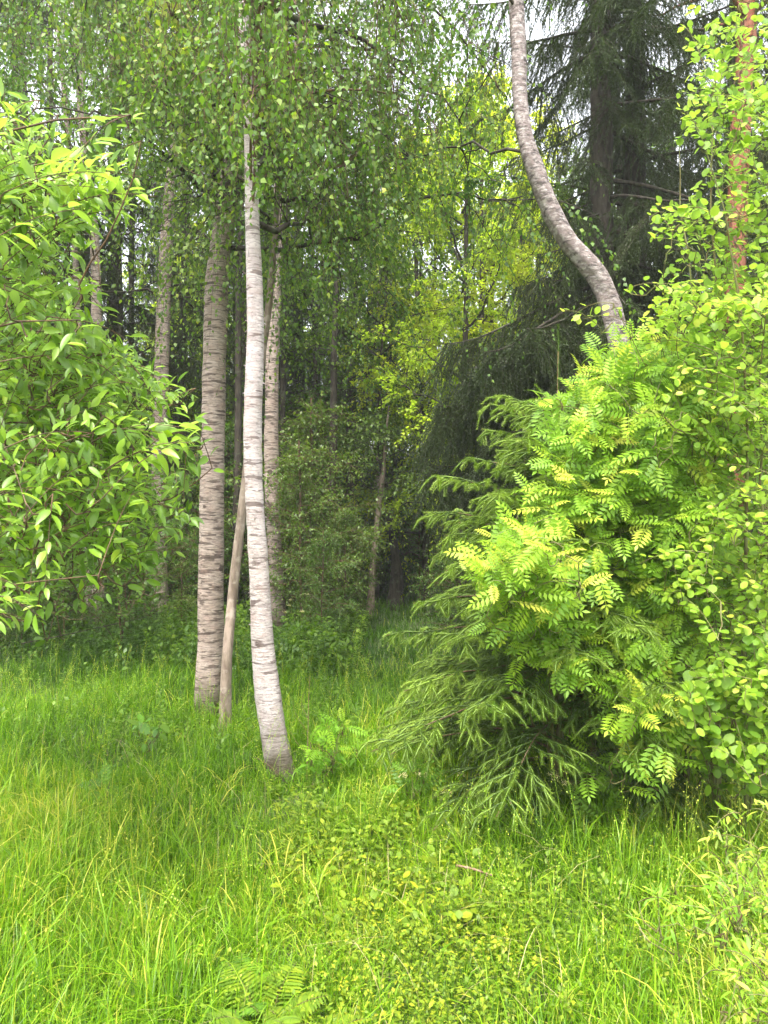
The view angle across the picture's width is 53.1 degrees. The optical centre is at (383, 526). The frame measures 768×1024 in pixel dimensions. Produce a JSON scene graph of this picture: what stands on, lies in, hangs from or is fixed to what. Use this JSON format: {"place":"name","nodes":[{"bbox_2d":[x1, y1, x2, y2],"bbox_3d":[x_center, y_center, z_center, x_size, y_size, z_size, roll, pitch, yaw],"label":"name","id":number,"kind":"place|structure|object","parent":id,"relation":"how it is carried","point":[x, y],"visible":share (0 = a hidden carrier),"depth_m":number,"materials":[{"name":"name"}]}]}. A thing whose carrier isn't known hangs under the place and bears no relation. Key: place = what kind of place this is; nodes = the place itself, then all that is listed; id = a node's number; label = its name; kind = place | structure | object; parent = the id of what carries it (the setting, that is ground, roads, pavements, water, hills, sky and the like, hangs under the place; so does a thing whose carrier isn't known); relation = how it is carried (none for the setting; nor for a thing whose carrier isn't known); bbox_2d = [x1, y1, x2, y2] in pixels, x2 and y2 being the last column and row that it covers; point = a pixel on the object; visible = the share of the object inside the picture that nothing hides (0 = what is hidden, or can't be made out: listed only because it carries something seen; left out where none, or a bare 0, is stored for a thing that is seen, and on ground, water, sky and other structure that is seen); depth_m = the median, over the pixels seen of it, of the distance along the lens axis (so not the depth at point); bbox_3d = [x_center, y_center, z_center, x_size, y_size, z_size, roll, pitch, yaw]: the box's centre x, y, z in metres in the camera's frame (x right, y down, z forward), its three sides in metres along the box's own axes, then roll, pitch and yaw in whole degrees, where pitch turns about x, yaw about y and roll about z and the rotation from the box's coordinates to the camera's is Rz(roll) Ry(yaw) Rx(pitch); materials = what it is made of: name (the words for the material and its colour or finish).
{"place":"outdoors","nodes":[
{"label":"outdoors","id":0,"kind":"place"},
{"bbox_2d":[0,531,767,1023],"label":"ground","id":1,"kind":"structure","parent":0,"point":[406,1015],"depth_m":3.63,"materials":[{"name":"green plant"}]},
{"bbox_2d":[0,579,38,653],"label":"forest sapling","id":2,"kind":"object","parent":1,"relation":"on","point":[2,641],"visible":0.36,"depth_m":8.49,"materials":[{"name":"green plant"}]},
{"bbox_2d":[0,521,86,651],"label":"forest sapling","id":3,"kind":"object","parent":1,"relation":"on","point":[20,624],"visible":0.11,"depth_m":9.79,"materials":[{"name":"green plant"}]},
{"bbox_2d":[0,101,99,235],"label":"broadleaf tree","id":4,"kind":"object","parent":1,"relation":"on","point":[56,145],"visible":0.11,"depth_m":9.05,"materials":[{"name":"green plant"}]},
{"bbox_2d":[2,0,99,390],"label":"forest tree","id":5,"kind":"object","parent":1,"relation":"on","point":[49,60],"visible":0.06,"depth_m":14.96,"materials":[{"name":"green plant"}]},
{"bbox_2d":[0,41,107,413],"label":"broadleaf tree","id":6,"kind":"object","parent":1,"relation":"on","point":[17,137],"visible":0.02,"depth_m":12.30,"materials":[{"name":"green plant"}]},
{"bbox_2d":[0,0,123,445],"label":"broadleaf tree","id":7,"kind":"object","parent":1,"relation":"on","point":[20,131],"visible":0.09,"depth_m":10.65,"materials":[{"name":"green plant"}]},
{"bbox_2d":[25,557,112,642],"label":"forest sapling","id":8,"kind":"object","parent":1,"relation":"on","point":[87,608],"visible":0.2,"depth_m":10.52,"materials":[{"name":"green plant"}]},
{"bbox_2d":[0,0,149,621],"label":"dark spruce","id":9,"kind":"object","parent":1,"relation":"on","point":[85,234],"visible":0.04,"depth_m":13.33,"materials":[{"name":"green plant"}]},
{"bbox_2d":[77,761,124,809],"bbox_3d":[-1.585,1.462,4.287,0.204,0.309,0.288,0,0,-38],"label":"rowan seedling","id":10,"kind":"object","parent":1,"relation":"on","point":[102,772],"visible":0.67,"depth_m":4.29,"materials":[{"name":"green plant"}]},
{"bbox_2d":[13,452,199,649],"bbox_3d":[-3.081,0.346,8.645,2.696,2.516,2.494,0,0,0],"label":"alder bush","id":11,"kind":"object","parent":1,"relation":"on","point":[153,594],"visible":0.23,"depth_m":8.36,"materials":[{"name":"green plant"}]},
{"bbox_2d":[0,77,223,646],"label":"willow bush","id":12,"kind":"object","parent":1,"relation":"on","point":[29,502],"visible":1,"depth_m":2.69,"materials":[{"name":"green plant"}]},
{"bbox_2d":[0,0,234,628],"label":"birch tree","id":13,"kind":"object","parent":1,"relation":"on","point":[25,64],"visible":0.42,"depth_m":9.49,"materials":[{"name":"green plant"}]},
{"bbox_2d":[0,0,244,611],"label":"broadleaf tree","id":14,"kind":"object","parent":1,"relation":"on","point":[118,305],"visible":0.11,"depth_m":13.49,"materials":[{"name":"green plant"}]},
{"bbox_2d":[61,13,191,530],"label":"forest tree","id":15,"kind":"object","parent":1,"relation":"on","point":[131,281],"visible":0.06,"depth_m":15.95,"materials":[{"name":"green plant"}]},
{"bbox_2d":[70,520,184,639],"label":"forest sapling","id":16,"kind":"object","parent":1,"relation":"on","point":[136,610],"visible":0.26,"depth_m":9.98,"materials":[{"name":"green plant"}]},
{"bbox_2d":[22,0,246,624],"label":"dark spruce","id":17,"kind":"object","parent":1,"relation":"on","point":[152,268],"visible":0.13,"depth_m":13.74,"materials":[{"name":"green plant"}]},
{"bbox_2d":[125,713,168,762],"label":"broadleaf seedling","id":18,"kind":"object","parent":1,"relation":"on","point":[143,728],"visible":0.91,"depth_m":5.14,"materials":[{"name":"green plant"}]},
{"bbox_2d":[3,14,331,619],"bbox_3d":[-3.914,-5.448,12.348,7.094,14.357,4.686,0,0,-32],"label":"birch tree","id":19,"kind":"object","parent":1,"relation":"on","point":[163,356],"visible":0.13,"depth_m":12.52,"materials":[{"name":"grey plant"}]},
{"bbox_2d":[138,529,198,625],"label":"forest sapling","id":20,"kind":"object","parent":1,"relation":"on","point":[185,589],"visible":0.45,"depth_m":10.72,"materials":[{"name":"green plant"}]},
{"bbox_2d":[136,30,209,575],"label":"forest tree","id":21,"kind":"object","parent":1,"relation":"on","point":[182,231],"visible":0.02,"depth_m":16.98,"materials":[{"name":"green plant"}]},
{"bbox_2d":[122,217,232,528],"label":"lime tree","id":22,"kind":"object","parent":1,"relation":"on","point":[191,248],"visible":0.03,"depth_m":23.65,"materials":[{"name":"green plant"}]},
{"bbox_2d":[138,4,218,604],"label":"forest tree","id":23,"kind":"object","parent":1,"relation":"on","point":[182,305],"visible":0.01,"depth_m":14.96,"materials":[{"name":"grey plant"}]},
{"bbox_2d":[124,251,232,564],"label":"lime tree","id":24,"kind":"object","parent":1,"relation":"on","point":[191,271],"visible":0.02,"depth_m":21.13,"materials":[{"name":"green plant"}]},
{"bbox_2d":[123,176,235,575],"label":"dark spruce","id":25,"kind":"object","parent":1,"relation":"on","point":[143,304],"visible":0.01,"depth_m":23.46,"materials":[{"name":"green plant"}]},
{"bbox_2d":[135,193,231,569],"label":"dark spruce","id":26,"kind":"object","parent":1,"relation":"on","point":[139,345],"visible":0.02,"depth_m":22.72,"materials":[{"name":"green plant"}]},
{"bbox_2d":[123,475,246,604],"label":"forest sapling","id":27,"kind":"object","parent":1,"relation":"on","point":[187,526],"visible":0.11,"depth_m":13.89,"materials":[{"name":"green plant"}]},
{"bbox_2d":[0,590,412,765],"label":"leafy weeds","id":28,"kind":"object","parent":1,"relation":"on","point":[344,642],"visible":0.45,"depth_m":6.78,"materials":[{"name":"green plant"}]},
{"bbox_2d":[132,57,290,603],"bbox_3d":[-3.569,-3.741,15.979,4.221,12.927,3.866,0,0,10],"label":"dark spruce","id":29,"kind":"object","parent":1,"relation":"on","point":[232,367],"visible":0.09,"depth_m":15.61,"materials":[{"name":"green plant"}]},
{"bbox_2d":[116,25,329,611],"bbox_3d":[-2.321,-3.691,11.759,3.391,11.167,3.076,0,0,0],"label":"forest tree","id":30,"kind":"object","parent":1,"relation":"on","point":[238,424],"visible":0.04,"depth_m":11.96,"materials":[{"name":"green plant"}]},
{"bbox_2d":[14,0,458,639],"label":"birch tree","id":31,"kind":"object","parent":1,"relation":"on","point":[270,432],"visible":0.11,"depth_m":10.72,"materials":[{"name":"grey plant"}]},
{"bbox_2d":[170,199,302,506],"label":"broadleaf tree","id":32,"kind":"object","parent":1,"relation":"on","point":[202,344],"visible":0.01,"depth_m":17.44,"materials":[{"name":"green plant"}]},
{"bbox_2d":[159,401,322,603],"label":"forest sapling","id":33,"kind":"object","parent":1,"relation":"on","point":[228,437],"visible":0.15,"depth_m":12.34,"materials":[{"name":"green plant"}]},
{"bbox_2d":[200,952,281,1019],"bbox_3d":[-0.445,1.528,2.459,0.248,0.146,0.345,0,0,0],"label":"fern","id":34,"kind":"object","parent":1,"relation":"on","point":[259,1006],"visible":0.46,"depth_m":2.50,"materials":[{"name":"green plant"}]},
{"bbox_2d":[184,110,310,600],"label":"forest tree","id":35,"kind":"object","parent":1,"relation":"on","point":[243,342],"visible":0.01,"depth_m":14.96,"materials":[{"name":"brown plant"}]},
{"bbox_2d":[183,212,318,616],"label":"broadleaf tree","id":36,"kind":"object","parent":1,"relation":"on","point":[232,377],"visible":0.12,"depth_m":13.39,"materials":[{"name":"green plant"}]},
{"bbox_2d":[202,961,327,1023],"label":"fern","id":37,"kind":"object","parent":1,"relation":"on","point":[302,997],"visible":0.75,"depth_m":2.41,"materials":[{"name":"green plant"}]},
{"bbox_2d":[51,0,501,738],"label":"birch tree","id":38,"kind":"object","parent":1,"relation":"on","point":[229,620],"visible":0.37,"depth_m":6.07,"materials":[{"name":"green plant"}]},
{"bbox_2d":[189,477,363,615],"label":"forest sapling","id":39,"kind":"object","parent":1,"relation":"on","point":[228,547],"visible":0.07,"depth_m":12.22,"materials":[{"name":"green plant"}]},
{"bbox_2d":[172,29,389,600],"bbox_3d":[-2.572,-4.760,17.517,4.996,15.279,4.579,0,0,31],"label":"dark spruce","id":40,"kind":"object","parent":1,"relation":"on","point":[298,313],"visible":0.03,"depth_m":17.09,"materials":[{"name":"green plant"}]},
{"bbox_2d":[184,472,377,617],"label":"forest sapling","id":41,"kind":"object","parent":1,"relation":"on","point":[298,540],"visible":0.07,"depth_m":12.51,"materials":[{"name":"green plant"}]},
{"bbox_2d":[223,22,360,608],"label":"forest tree","id":42,"kind":"object","parent":1,"relation":"on","point":[282,391],"visible":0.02,"depth_m":13.96,"materials":[{"name":"grey plant"}]},
{"bbox_2d":[192,389,396,615],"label":"forest sapling","id":43,"kind":"object","parent":1,"relation":"on","point":[305,423],"visible":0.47,"depth_m":11.85,"materials":[{"name":"green plant"}]},
{"bbox_2d":[224,433,376,625],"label":"forest sapling","id":44,"kind":"object","parent":1,"relation":"on","point":[301,458],"visible":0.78,"depth_m":10.39,"materials":[{"name":"green plant"}]},
{"bbox_2d":[224,493,385,626],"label":"forest sapling","id":45,"kind":"object","parent":1,"relation":"on","point":[326,526],"visible":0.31,"depth_m":11.93,"materials":[{"name":"green plant"}]},
{"bbox_2d":[226,158,389,595],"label":"dark spruce","id":46,"kind":"object","parent":1,"relation":"on","point":[301,390],"visible":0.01,"depth_m":17.99,"materials":[{"name":"green plant"}]},
{"bbox_2d":[0,0,617,786],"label":"birch tree","id":47,"kind":"object","parent":1,"relation":"on","point":[254,158],"visible":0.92,"depth_m":4.89,"materials":[{"name":"white plant"}]},
{"bbox_2d":[262,1006,367,1023],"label":"fern","id":48,"kind":"object","parent":1,"relation":"on","point":[278,1011],"visible":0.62,"depth_m":2.32,"materials":[{"name":"green plant"}]},
{"bbox_2d":[232,116,404,521],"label":"broadleaf tree","id":49,"kind":"object","parent":1,"relation":"on","point":[315,377],"visible":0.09,"depth_m":15.42,"materials":[{"name":"green plant"}]},
{"bbox_2d":[269,525,373,638],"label":"forest sapling","id":50,"kind":"object","parent":1,"relation":"on","point":[321,542],"visible":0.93,"depth_m":9.52,"materials":[{"name":"green plant"}]},
{"bbox_2d":[1,0,647,727],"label":"birch tree","id":51,"kind":"object","parent":1,"relation":"on","point":[171,58],"visible":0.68,"depth_m":6.04,"materials":[{"name":"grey plant"}]},
{"bbox_2d":[279,185,380,560],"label":"forest tree","id":52,"kind":"object","parent":1,"relation":"on","point":[324,352],"visible":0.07,"depth_m":16.78,"materials":[{"name":"green plant"}]},
{"bbox_2d":[294,708,368,797],"bbox_3d":[-0.281,1.344,4.535,0.447,0.569,0.349,0,0,-34],"label":"rowan seedling","id":53,"kind":"object","parent":1,"relation":"on","point":[331,759],"visible":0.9,"depth_m":4.49,"materials":[{"name":"green plant"}]},
{"bbox_2d":[262,52,413,615],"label":"forest tree","id":54,"kind":"object","parent":1,"relation":"on","point":[333,379],"visible":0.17,"depth_m":13.47,"materials":[{"name":"green plant"}]},
{"bbox_2d":[285,372,401,591],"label":"forest sapling","id":55,"kind":"object","parent":1,"relation":"on","point":[315,392],"visible":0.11,"depth_m":15.16,"materials":[{"name":"green plant"}]},
{"bbox_2d":[302,502,388,628],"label":"forest sapling","id":56,"kind":"object","parent":1,"relation":"on","point":[346,518],"visible":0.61,"depth_m":11.44,"materials":[{"name":"green plant"}]},
{"bbox_2d":[293,134,422,603],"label":"forest tree","id":57,"kind":"object","parent":1,"relation":"on","point":[350,484],"visible":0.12,"depth_m":15.43,"materials":[{"name":"green plant"}]},
{"bbox_2d":[292,115,433,598],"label":"forest tree","id":58,"kind":"object","parent":1,"relation":"on","point":[376,582],"visible":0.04,"depth_m":16.94,"materials":[{"name":"green plant"}]},
{"bbox_2d":[286,39,442,597],"bbox_3d":[-0.710,-4.724,18.963,4.947,15.111,4.546,0,0,-30],"label":"dark spruce","id":59,"kind":"object","parent":1,"relation":"on","point":[368,398],"visible":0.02,"depth_m":18.64,"materials":[{"name":"green plant"}]},
{"bbox_2d":[311,208,434,534],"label":"broadleaf tree","id":60,"kind":"object","parent":1,"relation":"on","point":[410,447],"visible":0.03,"depth_m":18.56,"materials":[{"name":"green plant"}]},
{"bbox_2d":[1,674,758,1023],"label":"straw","id":61,"kind":"object","parent":1,"relation":"on","point":[379,890],"visible":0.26,"depth_m":3.11,"materials":[{"name":"green plant"}]},
{"bbox_2d":[0,573,764,693],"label":"undergrowth","id":62,"kind":"object","parent":1,"relation":"on","point":[104,640],"visible":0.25,"depth_m":8.82,"materials":[{"name":"green plant"}]},
{"bbox_2d":[322,404,444,614],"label":"rowan tree","id":63,"kind":"object","parent":1,"relation":"on","point":[386,432],"visible":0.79,"depth_m":13.53,"materials":[{"name":"green plant"}]},
{"bbox_2d":[292,216,478,610],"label":"mossy tree","id":64,"kind":"object","parent":1,"relation":"on","point":[396,589],"visible":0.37,"depth_m":14.30,"materials":[{"name":"green plant"}]},
{"bbox_2d":[337,98,448,585],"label":"dark spruce","id":65,"kind":"object","parent":1,"relation":"on","point":[427,262],"depth_m":21.73,"materials":[{"name":"green plant"}]},
{"bbox_2d":[23,769,766,1023],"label":"meadow herbs","id":66,"kind":"object","parent":1,"relation":"on","point":[465,915],"visible":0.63,"depth_m":2.94,"materials":[{"name":"green plant"}]},
{"bbox_2d":[360,485,436,592],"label":"forest sapling","id":67,"kind":"object","parent":1,"relation":"on","point":[386,566],"visible":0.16,"depth_m":17.71,"materials":[{"name":"green plant"}]},
{"bbox_2d":[366,472,450,599],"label":"forest sapling","id":68,"kind":"object","parent":1,"relation":"on","point":[410,567],"visible":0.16,"depth_m":16.84,"materials":[{"name":"green plant"}]},
{"bbox_2d":[378,755,447,812],"bbox_3d":[0.170,1.400,4.150,0.338,0.401,0.284,0,0,26],"label":"rowan seedling","id":69,"kind":"object","parent":1,"relation":"on","point":[418,785],"visible":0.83,"depth_m":4.13,"materials":[{"name":"green plant"}]},
{"bbox_2d":[320,123,506,608],"bbox_3d":[0.553,-3.322,15.342,4.514,10.034,3.833,0,0,16],"label":"lime tree","id":70,"kind":"object","parent":1,"relation":"on","point":[424,402],"visible":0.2,"depth_m":14.79,"materials":[{"name":"green plant"}]},
{"bbox_2d":[391,224,469,590],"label":"forest tree","id":71,"kind":"object","parent":1,"relation":"on","point":[422,336],"visible":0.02,"depth_m":18.93,"materials":[{"name":"green plant"}]},
{"bbox_2d":[399,772,464,821],"bbox_3d":[0.259,1.452,4.100,0.323,0.298,0.230,0,0,24],"label":"umbel flower","id":72,"kind":"object","parent":1,"relation":"on","point":[422,791],"visible":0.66,"depth_m":4.08,"materials":[{"name":"green plant"}]},
{"bbox_2d":[380,473,491,593],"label":"forest sapling","id":73,"kind":"object","parent":1,"relation":"on","point":[418,551],"visible":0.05,"depth_m":16.23,"materials":[{"name":"green plant"}]},
{"bbox_2d":[350,75,540,601],"bbox_3d":[1.510,-2.917,12.778,4.174,9.118,3.430,0,0,-18],"label":"lime tree","id":74,"kind":"object","parent":1,"relation":"on","point":[442,322],"visible":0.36,"depth_m":12.50,"materials":[{"name":"green plant"}]},
{"bbox_2d":[407,531,488,637],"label":"forest sapling","id":75,"kind":"object","parent":1,"relation":"on","point":[435,565],"visible":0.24,"depth_m":10.97,"materials":[{"name":"green plant"}]},
{"bbox_2d":[412,543,494,649],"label":"forest sapling","id":76,"kind":"object","parent":1,"relation":"on","point":[454,608],"visible":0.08,"depth_m":10.01,"materials":[{"name":"green plant"}]},
{"bbox_2d":[405,477,519,597],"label":"forest sapling","id":77,"kind":"object","parent":1,"relation":"on","point":[433,556],"visible":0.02,"depth_m":14.29,"materials":[{"name":"green plant"}]},
{"bbox_2d":[362,95,576,467],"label":"lime tree","id":78,"kind":"object","parent":1,"relation":"on","point":[447,253],"visible":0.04,"depth_m":16.80,"materials":[{"name":"green plant"}]},
{"bbox_2d":[364,63,578,587],"bbox_3d":[1.979,-3.850,15.459,4.163,11.100,5.061,0,0,19],"label":"lime tree","id":79,"kind":"object","parent":1,"relation":"on","point":[519,268],"visible":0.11,"depth_m":14.83,"materials":[{"name":"green plant"}]},
{"bbox_2d":[426,168,568,528],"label":"lime tree","id":80,"kind":"object","parent":1,"relation":"on","point":[519,257],"visible":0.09,"depth_m":15.79,"materials":[{"name":"green plant"}]},
{"bbox_2d":[322,0,681,765],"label":"birch tree","id":81,"kind":"object","parent":1,"relation":"on","point":[586,262],"visible":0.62,"depth_m":4.87,"materials":[{"name":"grey plant"}]},
{"bbox_2d":[463,161,584,338],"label":"lime tree","id":82,"kind":"object","parent":1,"relation":"on","point":[503,185],"visible":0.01,"depth_m":20.70,"materials":[{"name":"green plant"}]},
{"bbox_2d":[487,122,616,335],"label":"broadleaf tree","id":83,"kind":"object","parent":1,"relation":"on","point":[572,152],"depth_m":24.30,"materials":[{"name":"green plant"}]},
{"bbox_2d":[533,770,570,833],"bbox_3d":[0.850,1.432,3.958,0.274,0.337,0.121,0,0,37],"label":"umbel flower","id":84,"kind":"object","parent":1,"relation":"on","point":[565,781],"visible":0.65,"depth_m":3.93,"materials":[{"name":"green plant"}]},
{"bbox_2d":[356,324,767,859],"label":"young spruce","id":85,"kind":"object","parent":1,"relation":"on","point":[488,685],"visible":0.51,"depth_m":3.97,"materials":[{"name":"green plant"}]},
{"bbox_2d":[400,0,767,562],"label":"old spruce","id":86,"kind":"object","parent":1,"relation":"on","point":[511,374],"visible":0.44,"depth_m":8.86,"materials":[{"name":"green plant"}]},
{"bbox_2d":[443,314,764,837],"bbox_3d":[1.271,0.213,4.365,1.567,2.781,2.743,0,0,22],"label":"rowan bush","id":87,"kind":"object","parent":1,"relation":"on","point":[584,495],"visible":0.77,"depth_m":3.64,"materials":[{"name":"green plant"}]},
{"bbox_2d":[453,0,767,470],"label":"old spruce","id":88,"kind":"object","parent":1,"relation":"on","point":[633,238],"visible":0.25,"depth_m":9.21,"materials":[{"name":"green plant"}]},
{"bbox_2d":[539,0,758,530],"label":"dark spruce","id":89,"kind":"object","parent":1,"relation":"on","point":[561,168],"visible":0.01,"depth_m":13.51,"materials":[{"name":"green plant"}]},
{"bbox_2d":[560,0,767,829],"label":"alder bush","id":90,"kind":"object","parent":1,"relation":"on","point":[743,708],"visible":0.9,"depth_m":3.55,"materials":[{"name":"green plant"}]},
{"bbox_2d":[614,49,756,317],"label":"broadleaf tree","id":91,"kind":"object","parent":1,"relation":"on","point":[652,145],"visible":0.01,"depth_m":15.88,"materials":[{"name":"green plant"}]},
{"bbox_2d":[625,859,767,992],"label":"willow sapling","id":92,"kind":"object","parent":1,"relation":"on","point":[724,920],"visible":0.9,"depth_m":2.54,"materials":[{"name":"green plant"}]},
{"bbox_2d":[646,0,767,624],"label":"dark spruce","id":93,"kind":"object","parent":1,"relation":"on","point":[694,168],"visible":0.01,"depth_m":11.76,"materials":[{"name":"green plant"}]},
{"bbox_2d":[647,0,767,656],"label":"pine tree","id":94,"kind":"object","parent":1,"relation":"on","point":[747,21],"visible":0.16,"depth_m":8.51,"materials":[{"name":"brown plant"}]},
{"bbox_2d":[663,0,767,632],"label":"dark spruce","id":95,"kind":"object","parent":1,"relation":"on","point":[758,155],"visible":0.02,"depth_m":10.32,"materials":[{"name":"green plant"}]},
{"bbox_2d":[671,799,767,947],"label":"willow sapling","id":96,"kind":"object","parent":1,"relation":"on","point":[751,849],"visible":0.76,"depth_m":2.79,"materials":[{"name":"green plant"}]},
{"bbox_2d":[689,933,767,1023],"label":"willow sapling","id":97,"kind":"object","parent":1,"relation":"on","point":[746,954],"visible":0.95,"depth_m":2.17,"materials":[{"name":"green plant"}]},
{"bbox_2d":[722,451,767,635],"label":"forest sapling","id":98,"kind":"object","parent":1,"relation":"on","point":[757,531],"visible":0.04,"depth_m":7.59,"materials":[{"name":"green plant"}]},
{"bbox_2d":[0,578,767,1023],"bbox_3d":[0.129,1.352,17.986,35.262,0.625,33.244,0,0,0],"label":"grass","id":99,"kind":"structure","parent":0,"point":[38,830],"depth_m":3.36,"materials":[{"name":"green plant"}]},
{"bbox_2d":[0,0,767,444],"label":"sky","id":100,"kind":"structure","parent":0,"point":[539,34],"materials":[{"name":"white"}]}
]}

